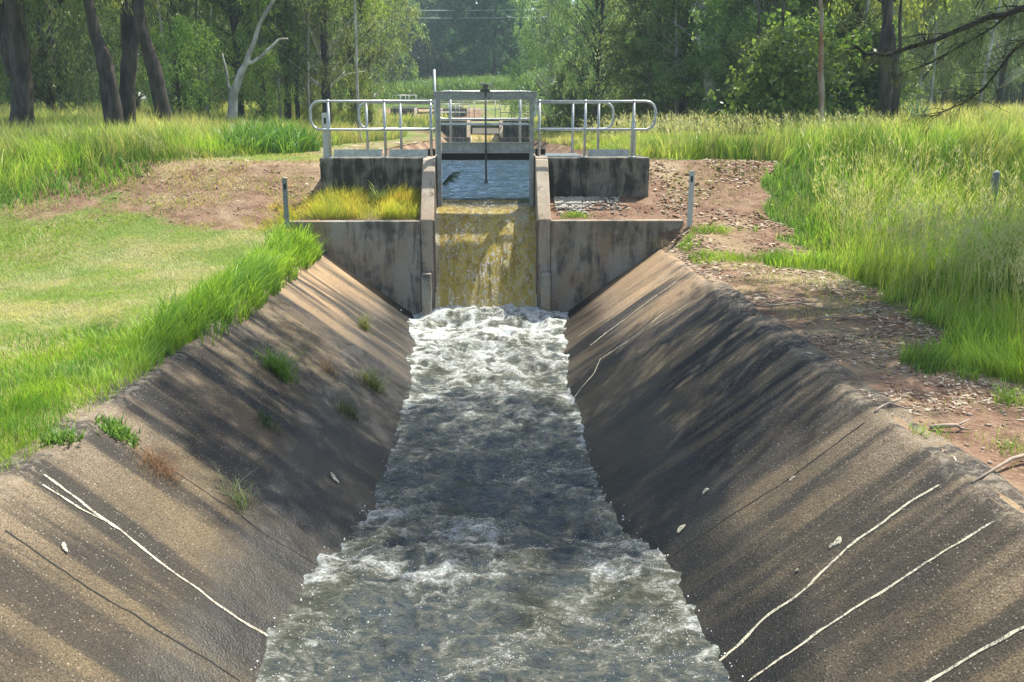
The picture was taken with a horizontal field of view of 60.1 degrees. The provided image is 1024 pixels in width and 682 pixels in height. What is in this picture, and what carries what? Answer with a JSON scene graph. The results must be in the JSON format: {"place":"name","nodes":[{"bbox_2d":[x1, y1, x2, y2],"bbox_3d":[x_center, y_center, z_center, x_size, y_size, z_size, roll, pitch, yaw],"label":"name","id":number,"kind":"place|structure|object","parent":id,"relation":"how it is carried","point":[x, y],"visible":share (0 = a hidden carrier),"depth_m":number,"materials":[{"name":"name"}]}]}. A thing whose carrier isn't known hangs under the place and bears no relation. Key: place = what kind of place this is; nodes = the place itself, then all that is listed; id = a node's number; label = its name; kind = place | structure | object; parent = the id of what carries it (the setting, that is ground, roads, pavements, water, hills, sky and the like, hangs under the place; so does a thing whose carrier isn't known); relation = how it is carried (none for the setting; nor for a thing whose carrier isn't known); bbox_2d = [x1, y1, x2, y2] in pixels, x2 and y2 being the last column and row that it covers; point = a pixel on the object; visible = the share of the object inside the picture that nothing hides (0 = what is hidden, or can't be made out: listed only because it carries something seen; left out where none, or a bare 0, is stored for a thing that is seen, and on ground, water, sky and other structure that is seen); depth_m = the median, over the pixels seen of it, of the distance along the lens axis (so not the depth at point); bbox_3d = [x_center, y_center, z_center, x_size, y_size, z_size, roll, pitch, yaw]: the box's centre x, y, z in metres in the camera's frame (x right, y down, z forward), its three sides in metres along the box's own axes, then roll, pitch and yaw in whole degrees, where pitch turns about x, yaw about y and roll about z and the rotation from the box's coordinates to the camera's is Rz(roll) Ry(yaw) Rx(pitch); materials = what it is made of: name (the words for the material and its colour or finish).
{"place":"outdoors","nodes":[
{"label":"outdoors","id":0,"kind":"place"},
{"bbox_2d":[0,314,200,475],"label":"rim grass","id":1,"kind":"structure","parent":0,"point":[100,372],"depth_m":7.64,"materials":[{"name":"plant"}]},
{"bbox_2d":[0,152,332,471],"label":"lawn grass","id":2,"kind":"structure","parent":0,"point":[33,269],"depth_m":12.28,"materials":[{"name":"plant"}]},
{"bbox_2d":[435,200,536,307],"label":"waterfall water","id":3,"kind":"structure","parent":0,"point":[495,235],"depth_m":15.65,"materials":[{"name":"liquid"}]},
{"bbox_2d":[441,150,534,199],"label":"canal water","id":4,"kind":"structure","parent":0,"point":[508,179],"depth_m":21.96,"materials":[{"name":"blue liquid"}]},
{"bbox_2d":[256,304,731,681],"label":"stream water","id":5,"kind":"structure","parent":0,"point":[494,390],"depth_m":7.04,"materials":[{"name":"liquid"}]},
{"bbox_2d":[250,204,743,680],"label":"water spray","id":6,"kind":"object","parent":5,"relation":"on","point":[487,457],"visible":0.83,"depth_m":8.98,"materials":[{"name":"white"}]},
{"bbox_2d":[0,96,1023,383],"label":"meadow grass","id":7,"kind":"structure","parent":0,"point":[64,142],"depth_m":16.83,"materials":[{"name":"plant"}]},
{"bbox_2d":[0,95,1023,522],"bbox_3d":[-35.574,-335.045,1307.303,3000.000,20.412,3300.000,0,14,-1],"label":"ground","id":8,"kind":"structure","parent":0,"point":[744,205],"depth_m":14.36,"materials":[{"name":"soil"}]},
{"bbox_2d":[0,0,83,127],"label":"gum tree","id":9,"kind":"object","parent":8,"relation":"on","point":[14,47],"visible":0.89,"depth_m":25.33,"materials":[{"name":"brown plant"}]},
{"bbox_2d":[0,0,98,112],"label":"gum tree","id":10,"kind":"object","parent":8,"relation":"on","point":[3,79],"visible":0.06,"depth_m":38.11,"materials":[{"name":"green plant"}]},
{"bbox_2d":[0,0,121,112],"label":"gum tree","id":11,"kind":"object","parent":8,"relation":"on","point":[47,74],"visible":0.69,"depth_m":33.76,"materials":[{"name":"green plant"}]},
{"bbox_2d":[0,0,131,130],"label":"gum tree","id":12,"kind":"object","parent":8,"relation":"on","point":[111,104],"visible":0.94,"depth_m":24.51,"materials":[{"name":"brown plant"}]},
{"bbox_2d":[30,2,148,107],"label":"gum tree","id":13,"kind":"object","parent":8,"relation":"on","point":[92,95],"visible":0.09,"depth_m":45.33,"materials":[{"name":"green plant"}]},
{"bbox_2d":[83,0,176,108],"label":"gum tree","id":14,"kind":"object","parent":8,"relation":"on","point":[138,97],"visible":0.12,"depth_m":46.70,"materials":[{"name":"brown plant"}]},
{"bbox_2d":[82,0,210,123],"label":"gum tree","id":15,"kind":"object","parent":8,"relation":"on","point":[157,85],"visible":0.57,"depth_m":29.30,"materials":[{"name":"brown plant"}]},
{"bbox_2d":[119,0,199,126],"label":"gum tree","id":16,"kind":"object","parent":8,"relation":"on","point":[131,26],"visible":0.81,"depth_m":25.36,"materials":[{"name":"brown plant"}]},
{"bbox_2d":[97,0,228,98],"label":"gum tree","id":17,"kind":"object","parent":8,"relation":"on","point":[117,31],"visible":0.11,"depth_m":40.73,"materials":[{"name":"green plant"}]},
{"bbox_2d":[0,152,333,262],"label":"straw grass","id":18,"kind":"structure","parent":8,"relation":"on","point":[211,172],"depth_m":16.40,"materials":[{"name":"plant"}]},
{"bbox_2d":[96,0,246,115],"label":"gum tree","id":19,"kind":"object","parent":8,"relation":"on","point":[183,10],"visible":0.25,"depth_m":37.14,"materials":[{"name":"green plant"}]},
{"bbox_2d":[137,0,215,117],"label":"sapling","id":20,"kind":"object","parent":8,"relation":"on","point":[175,29],"visible":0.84,"depth_m":33.77,"materials":[{"name":"green plant"}]},
{"bbox_2d":[141,1,255,112],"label":"gum tree","id":21,"kind":"object","parent":8,"relation":"on","point":[216,90],"visible":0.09,"depth_m":49.25,"materials":[{"name":"green plant"}]},
{"bbox_2d":[0,252,416,681],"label":"channel lining","id":22,"kind":"object","parent":8,"relation":"on","point":[190,577],"visible":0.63,"depth_m":6.61,"materials":[{"name":"concrete"}]},
{"bbox_2d":[35,422,86,447],"bbox_3d":[-3.144,0.646,6.187,0.334,0.104,0.323,11,18,38],"label":"creeping weed","id":23,"kind":"object","parent":22,"relation":"on","point":[60,437],"visible":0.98,"depth_m":6.15,"materials":[{"name":"green plant"}]},
{"bbox_2d":[95,411,140,448],"bbox_3d":[-2.976,0.655,6.670,0.316,0.292,0.347,-4,15,-16],"label":"creeping weed","id":24,"kind":"object","parent":22,"relation":"on","point":[116,428],"visible":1,"depth_m":6.64,"materials":[{"name":"green plant"}]},
{"bbox_2d":[122,424,201,488],"bbox_3d":[-2.565,0.858,6.603,0.684,0.452,0.695,0,14,-1],"label":"dead grass tuft","id":25,"kind":"object","parent":22,"relation":"on","point":[161,462],"visible":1,"depth_m":6.62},
{"bbox_2d":[206,458,259,520],"bbox_3d":[-2.132,1.164,6.929,0.578,0.480,0.564,0,14,-1],"label":"weed tuft","id":26,"kind":"object","parent":22,"relation":"on","point":[239,499],"visible":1,"depth_m":6.96,"materials":[{"name":"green plant"}]},
{"bbox_2d":[248,340,308,383],"bbox_3d":[-2.491,0.245,9.475,0.744,0.577,0.877,0,14,-1],"label":"weed tuft","id":27,"kind":"object","parent":22,"relation":"on","point":[281,369],"visible":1,"depth_m":9.57,"materials":[{"name":"green plant"}]},
{"bbox_2d":[349,361,391,396],"bbox_3d":[-1.774,0.441,11.157,0.692,0.537,0.588,0,14,-1],"label":"weed tuft","id":28,"kind":"object","parent":22,"relation":"on","point":[372,383],"visible":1,"depth_m":11.15,"materials":[{"name":"green plant"}]},
{"bbox_2d":[179,0,237,119],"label":"slender gum","id":29,"kind":"object","parent":8,"relation":"on","point":[210,11],"visible":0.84,"depth_m":35.90,"materials":[{"name":"green plant"}]},
{"bbox_2d":[166,0,260,116],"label":"sapling","id":30,"kind":"object","parent":8,"relation":"on","point":[208,53],"visible":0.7,"depth_m":34.93,"materials":[{"name":"green plant"}]},
{"bbox_2d":[123,214,330,354],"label":"overhanging grass","id":31,"kind":"structure","parent":8,"relation":"on","point":[253,278],"depth_m":10.54,"materials":[{"name":"plant"}]},
{"bbox_2d":[156,0,304,119],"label":"gum tree","id":32,"kind":"object","parent":8,"relation":"on","point":[236,34],"visible":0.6,"depth_m":36.59,"materials":[{"name":"green plant"}]},
{"bbox_2d":[211,1,300,123],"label":"sapling","id":33,"kind":"object","parent":8,"relation":"on","point":[262,65],"visible":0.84,"depth_m":36.20,"materials":[{"name":"green plant"}]},
{"bbox_2d":[217,1,299,110],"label":"gum tree","id":34,"kind":"object","parent":8,"relation":"on","point":[256,94],"visible":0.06,"depth_m":50.61,"materials":[{"name":"green plant"}]},
{"bbox_2d":[207,111,321,154],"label":"tall reeds","id":35,"kind":"object","parent":8,"relation":"on","point":[276,139],"visible":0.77,"depth_m":20.26,"materials":[{"name":"green plant"}]},
{"bbox_2d":[178,0,353,122],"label":"gum tree","id":36,"kind":"object","parent":8,"relation":"on","point":[288,115],"visible":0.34,"depth_m":39.02,"materials":[{"name":"green plant"}]},
{"bbox_2d":[240,199,300,232],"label":"yellowed grass","id":37,"kind":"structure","parent":8,"relation":"on","point":[291,213],"depth_m":15.38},
{"bbox_2d":[222,0,325,120],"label":"ghost gum","id":38,"kind":"object","parent":8,"relation":"on","point":[233,98],"visible":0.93,"depth_m":34.20,"materials":[{"name":"grey plant"}]},
{"bbox_2d":[224,0,358,121],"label":"gum tree","id":39,"kind":"object","parent":8,"relation":"on","point":[297,106],"visible":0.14,"depth_m":40.77,"materials":[{"name":"green plant"}]},
{"bbox_2d":[275,0,336,121],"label":"slender gum","id":40,"kind":"object","parent":8,"relation":"on","point":[308,80],"visible":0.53,"depth_m":37.98,"materials":[{"name":"green plant"}]},
{"bbox_2d":[283,62,346,123],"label":"sapling","id":41,"kind":"object","parent":8,"relation":"on","point":[304,103],"visible":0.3,"depth_m":44.95,"materials":[{"name":"green plant"}]},
{"bbox_2d":[243,0,410,126],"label":"gum tree","id":42,"kind":"object","parent":8,"relation":"on","point":[325,76],"visible":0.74,"depth_m":38.45,"materials":[{"name":"green plant"}]},
{"bbox_2d":[294,182,421,219],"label":"golden grass","id":43,"kind":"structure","parent":8,"relation":"on","point":[332,204],"depth_m":15.59,"materials":[{"name":"plant"}]},
{"bbox_2d":[329,0,393,142],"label":"slender gum","id":44,"kind":"object","parent":8,"relation":"on","point":[366,6],"visible":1,"depth_m":34.01,"materials":[{"name":"green plant"}]},
{"bbox_2d":[332,0,390,127],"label":"sapling","id":45,"kind":"object","parent":8,"relation":"on","point":[353,111],"visible":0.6,"depth_m":42.12,"materials":[{"name":"green plant"}]},
{"bbox_2d":[303,0,422,126],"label":"gum tree","id":46,"kind":"object","parent":8,"relation":"on","point":[377,55],"visible":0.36,"depth_m":43.60,"materials":[{"name":"green plant"}]},
{"bbox_2d":[329,0,430,125],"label":"gum tree","id":47,"kind":"object","parent":8,"relation":"on","point":[378,85],"visible":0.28,"depth_m":49.33,"materials":[{"name":"green plant"}]},
{"bbox_2d":[360,0,412,83],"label":"forest tree","id":48,"kind":"object","parent":8,"relation":"on","point":[397,62],"visible":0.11,"depth_m":93.69,"materials":[{"name":"green plant"}]},
{"bbox_2d":[373,0,428,82],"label":"forest tree","id":49,"kind":"object","parent":8,"relation":"on","point":[419,63],"visible":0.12,"depth_m":110.89,"materials":[{"name":"green plant"}]},
{"bbox_2d":[394,0,464,81],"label":"forest tree","id":50,"kind":"object","parent":8,"relation":"on","point":[431,34],"visible":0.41,"depth_m":112.24,"materials":[{"name":"green plant"}]},
{"bbox_2d":[429,0,526,79],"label":"forest tree","id":51,"kind":"object","parent":8,"relation":"on","point":[451,68],"visible":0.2,"depth_m":108.13,"materials":[{"name":"green plant"}]},
{"bbox_2d":[441,120,529,141],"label":"concrete weir","id":52,"kind":"object","parent":8,"relation":"on","point":[507,133],"visible":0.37,"depth_m":55.37,"materials":[{"name":"concrete"}]},
{"bbox_2d":[438,0,533,77],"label":"forest tree","id":53,"kind":"object","parent":8,"relation":"on","point":[470,33],"visible":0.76,"depth_m":93.73,"materials":[{"name":"green plant"}]},
{"bbox_2d":[289,153,683,314],"bbox_3d":[-0.482,-1.700,16.483,6.860,3.460,2.620,0,14,-1],"label":"concrete weir","id":54,"kind":"object","parent":8,"relation":"on","point":[578,261],"visible":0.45,"depth_m":15.45,"materials":[{"name":"concrete"}]},
{"bbox_2d":[309,100,432,157],"bbox_3d":[-2.519,-3.826,15.958,2.232,1.017,0.100,0,14,-1],"label":"handrail","id":55,"kind":"object","parent":54,"relation":"on","point":[378,152],"visible":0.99,"depth_m":15.96,"materials":[{"name":"metal"}]},
{"bbox_2d":[358,101,434,148],"bbox_3d":[-2.209,-4.102,17.062,1.492,1.017,0.100,0,14,-1],"label":"handrail","id":56,"kind":"object","parent":54,"relation":"on","point":[366,122],"visible":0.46,"depth_m":16.99,"materials":[{"name":"metal"}]},
{"bbox_2d":[428,83,544,205],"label":"sluice gate","id":57,"kind":"structure","parent":54,"relation":"attached to","point":[485,150],"depth_m":15.96,"materials":[{"name":"grey metal"}]},
{"bbox_2d":[441,90,536,141],"bbox_3d":[-0.509,-4.233,17.076,1.992,1.168,0.065,0,14,-1],"label":"gate guard","id":58,"kind":"object","parent":54,"relation":"on","point":[450,118],"visible":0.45,"depth_m":17.04,"materials":[{"name":"metal"}]},
{"bbox_2d":[534,101,613,152],"bbox_3d":[1.207,-4.124,17.150,1.542,1.017,0.100,0,14,-1],"label":"handrail","id":59,"kind":"object","parent":54,"relation":"on","point":[598,126],"visible":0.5,"depth_m":17.11,"materials":[{"name":"metal"}]},
{"bbox_2d":[537,100,656,156],"bbox_3d":[1.526,-3.852,16.061,2.182,1.017,0.100,0,14,-1],"label":"handrail","id":60,"kind":"object","parent":54,"relation":"on","point":[609,152],"visible":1,"depth_m":16.04,"materials":[{"name":"metal"}]},
{"bbox_2d":[372,64,629,99],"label":"cane crop","id":61,"kind":"object","parent":8,"relation":"on","point":[464,83],"visible":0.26,"depth_m":78.28,"materials":[{"name":"green plant"}]},
{"bbox_2d":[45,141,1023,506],"bbox_3d":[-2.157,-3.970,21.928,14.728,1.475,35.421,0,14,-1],"label":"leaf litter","id":62,"kind":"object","parent":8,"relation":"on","point":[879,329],"visible":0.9,"depth_m":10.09,"materials":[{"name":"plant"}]},
{"bbox_2d":[497,0,571,95],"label":"forest tree","id":63,"kind":"object","parent":8,"relation":"on","point":[530,33],"visible":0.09,"depth_m":112.16,"materials":[{"name":"green plant"}]},
{"bbox_2d":[497,0,609,132],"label":"gum tree","id":64,"kind":"object","parent":8,"relation":"on","point":[520,69],"visible":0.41,"depth_m":53.42,"materials":[{"name":"green plant"}]},
{"bbox_2d":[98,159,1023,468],"bbox_3d":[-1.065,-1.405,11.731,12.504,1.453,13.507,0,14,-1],"label":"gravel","id":65,"kind":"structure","parent":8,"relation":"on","point":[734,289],"depth_m":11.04,"materials":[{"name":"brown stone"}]},
{"bbox_2d":[541,0,605,134],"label":"bush","id":66,"kind":"object","parent":8,"relation":"on","point":[578,113],"visible":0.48,"depth_m":47.96,"materials":[{"name":"green plant"}]},
{"bbox_2d":[553,196,621,215],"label":"pebbles","id":67,"kind":"object","parent":8,"relation":"on","point":[560,202],"visible":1,"depth_m":16.01,"materials":[{"name":"grey stone"}]},
{"bbox_2d":[530,0,664,131],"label":"gum tree","id":68,"kind":"object","parent":8,"relation":"on","point":[595,81],"visible":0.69,"depth_m":43.73,"materials":[{"name":"green plant"}]},
{"bbox_2d":[562,0,666,127],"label":"gum tree","id":69,"kind":"object","parent":8,"relation":"on","point":[593,10],"visible":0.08,"depth_m":49.14,"materials":[{"name":"green plant"}]},
{"bbox_2d":[591,0,697,132],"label":"gum tree","id":70,"kind":"object","parent":8,"relation":"on","point":[617,71],"visible":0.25,"depth_m":39.97,"materials":[{"name":"green plant"}]},
{"bbox_2d":[651,0,690,119],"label":"slender gum","id":71,"kind":"object","parent":8,"relation":"on","point":[674,3],"visible":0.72,"depth_m":36.05,"materials":[{"name":"green plant"}]},
{"bbox_2d":[616,0,735,127],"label":"gum tree","id":72,"kind":"object","parent":8,"relation":"on","point":[682,105],"visible":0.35,"depth_m":38.00,"materials":[{"name":"green plant"}]},
{"bbox_2d":[687,171,694,226],"bbox_3d":[3.058,-2.351,15.171,0.093,1.120,0.039,0,14,-1],"label":"guide post","id":73,"kind":"object","parent":8,"relation":"on","point":[690,198],"visible":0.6,"depth_m":15.13,"materials":[{"name":"grey plastic"}]},
{"bbox_2d":[624,0,775,120],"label":"ghost gum","id":74,"kind":"object","parent":8,"relation":"on","point":[689,60],"visible":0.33,"depth_m":35.17,"materials":[{"name":"green plant"}]},
{"bbox_2d":[676,223,783,265],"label":"corner grass","id":75,"kind":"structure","parent":8,"relation":"on","point":[711,254],"depth_m":13.88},
{"bbox_2d":[713,0,773,127],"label":"bush","id":76,"kind":"object","parent":8,"relation":"on","point":[739,66],"visible":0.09,"depth_m":28.82,"materials":[{"name":"green plant"}]},
{"bbox_2d":[674,0,852,129],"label":"gum tree","id":77,"kind":"object","parent":8,"relation":"on","point":[747,26],"visible":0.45,"depth_m":31.11,"materials":[{"name":"green plant"}]},
{"bbox_2d":[703,0,847,135],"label":"broad leaved shrub","id":78,"kind":"object","parent":8,"relation":"on","point":[778,68],"visible":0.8,"depth_m":25.05,"materials":[{"name":"green plant"}]},
{"bbox_2d":[693,0,879,103],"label":"gum tree","id":79,"kind":"object","parent":8,"relation":"on","point":[731,12],"visible":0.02,"depth_m":31.59,"materials":[{"name":"green plant"}]},
{"bbox_2d":[562,248,1023,681],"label":"channel lining","id":80,"kind":"object","parent":8,"relation":"on","point":[683,394],"visible":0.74,"depth_m":6.54,"materials":[{"name":"concrete"}]},
{"bbox_2d":[728,0,877,122],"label":"broad leaved shrub","id":81,"kind":"object","parent":8,"relation":"on","point":[807,29],"visible":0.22,"depth_m":27.55,"materials":[{"name":"green plant"}]},
{"bbox_2d":[818,0,824,126],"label":"paperbark tree","id":82,"kind":"object","parent":8,"relation":"on","point":[821,87],"visible":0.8,"depth_m":24.08,"materials":[{"name":"plant"}]},
{"bbox_2d":[663,157,1023,471],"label":"verge straw","id":83,"kind":"object","parent":8,"relation":"on","point":[758,281],"visible":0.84,"depth_m":11.89,"materials":[{"name":"beige plant"}]},
{"bbox_2d":[808,0,891,117],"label":"bush","id":84,"kind":"object","parent":8,"relation":"on","point":[852,23],"visible":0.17,"depth_m":29.24,"materials":[{"name":"green plant"}]},
{"bbox_2d":[801,0,929,99],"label":"gum tree","id":85,"kind":"object","parent":8,"relation":"on","point":[876,4],"visible":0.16,"depth_m":31.81,"materials":[{"name":"green plant"}]},
{"bbox_2d":[735,259,1021,454],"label":"verge grass","id":86,"kind":"structure","parent":8,"relation":"on","point":[868,284],"depth_m":11.61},
{"bbox_2d":[817,0,949,104],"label":"gum tree","id":87,"kind":"object","parent":8,"relation":"on","point":[905,38],"visible":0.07,"depth_m":41.33,"materials":[{"name":"green plant"}]},
{"bbox_2d":[834,5,936,120],"bbox_3d":[11.917,-10.199,28.843,3.326,7.040,3.053,0,14,-1],"label":"bush","id":88,"kind":"object","parent":8,"relation":"on","point":[870,75],"visible":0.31,"depth_m":28.61,"materials":[{"name":"green plant"}]},
{"bbox_2d":[825,0,995,124],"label":"gum tree","id":89,"kind":"object","parent":8,"relation":"on","point":[889,97],"visible":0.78,"depth_m":26.06,"materials":[{"name":"brown plant"}]},
{"bbox_2d":[912,0,955,104],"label":"slender gum","id":90,"kind":"object","parent":8,"relation":"on","point":[931,8],"visible":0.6,"depth_m":40.34,"materials":[{"name":"green plant"}]},
{"bbox_2d":[878,0,1006,105],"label":"gum tree","id":91,"kind":"object","parent":8,"relation":"on","point":[930,28],"visible":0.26,"depth_m":43.67,"materials":[{"name":"green plant"}]},
{"bbox_2d":[897,3,1014,108],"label":"gum tree","id":92,"kind":"object","parent":8,"relation":"on","point":[948,86],"visible":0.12,"depth_m":50.12,"materials":[{"name":"green plant"}]},
{"bbox_2d":[923,43,992,108],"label":"bush","id":93,"kind":"object","parent":8,"relation":"on","point":[947,99],"visible":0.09,"depth_m":56.05,"materials":[{"name":"green plant"}]},
{"bbox_2d":[925,0,1020,107],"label":"gum tree","id":94,"kind":"object","parent":8,"relation":"on","point":[963,81],"visible":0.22,"depth_m":48.08,"materials":[{"name":"green plant"}]},
{"bbox_2d":[927,0,1023,107],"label":"gum tree","id":95,"kind":"object","parent":8,"relation":"on","point":[1003,80],"visible":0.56,"depth_m":42.53,"materials":[{"name":"green plant"}]},
{"bbox_2d":[949,0,1013,108],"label":"slender gum","id":96,"kind":"object","parent":8,"relation":"on","point":[997,9],"visible":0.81,"depth_m":38.42,"materials":[{"name":"grey plant"}]},
{"bbox_2d":[978,38,1022,107],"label":"bush","id":97,"kind":"object","parent":8,"relation":"on","point":[1012,97],"visible":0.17,"depth_m":58.11,"materials":[{"name":"green plant"}]},
{"bbox_2d":[988,375,1023,409],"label":"grass tuft","id":98,"kind":"object","parent":8,"relation":"on","point":[1011,398],"visible":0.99,"depth_m":6.99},
{"bbox_3d":[4.293,-6.933,10.806,11.734,13.290,5.092,0,14,-1],"label":"she oak","id":99,"kind":"object","parent":8,"relation":"on","visible":0},
{"bbox_2d":[811,5,1023,82],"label":"hanging branch","id":100,"kind":"object","parent":99,"relation":"attached to","point":[977,22],"visible":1,"depth_m":10.74,"materials":[{"name":"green plant"}]},
{"bbox_2d":[885,5,1023,95],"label":"hanging branch","id":101,"kind":"object","parent":99,"relation":"attached to","point":[916,70],"visible":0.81,"depth_m":11.29,"materials":[{"name":"green plant"}]},
{"bbox_2d":[896,28,1023,135],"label":"hanging branch","id":102,"kind":"object","parent":99,"relation":"attached to","point":[970,97],"visible":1,"depth_m":11.42,"materials":[{"name":"green plant"}]},
{"bbox_2d":[526,131,587,154],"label":"canal bank","id":103,"kind":"structure","parent":0,"point":[555,148],"depth_m":34.24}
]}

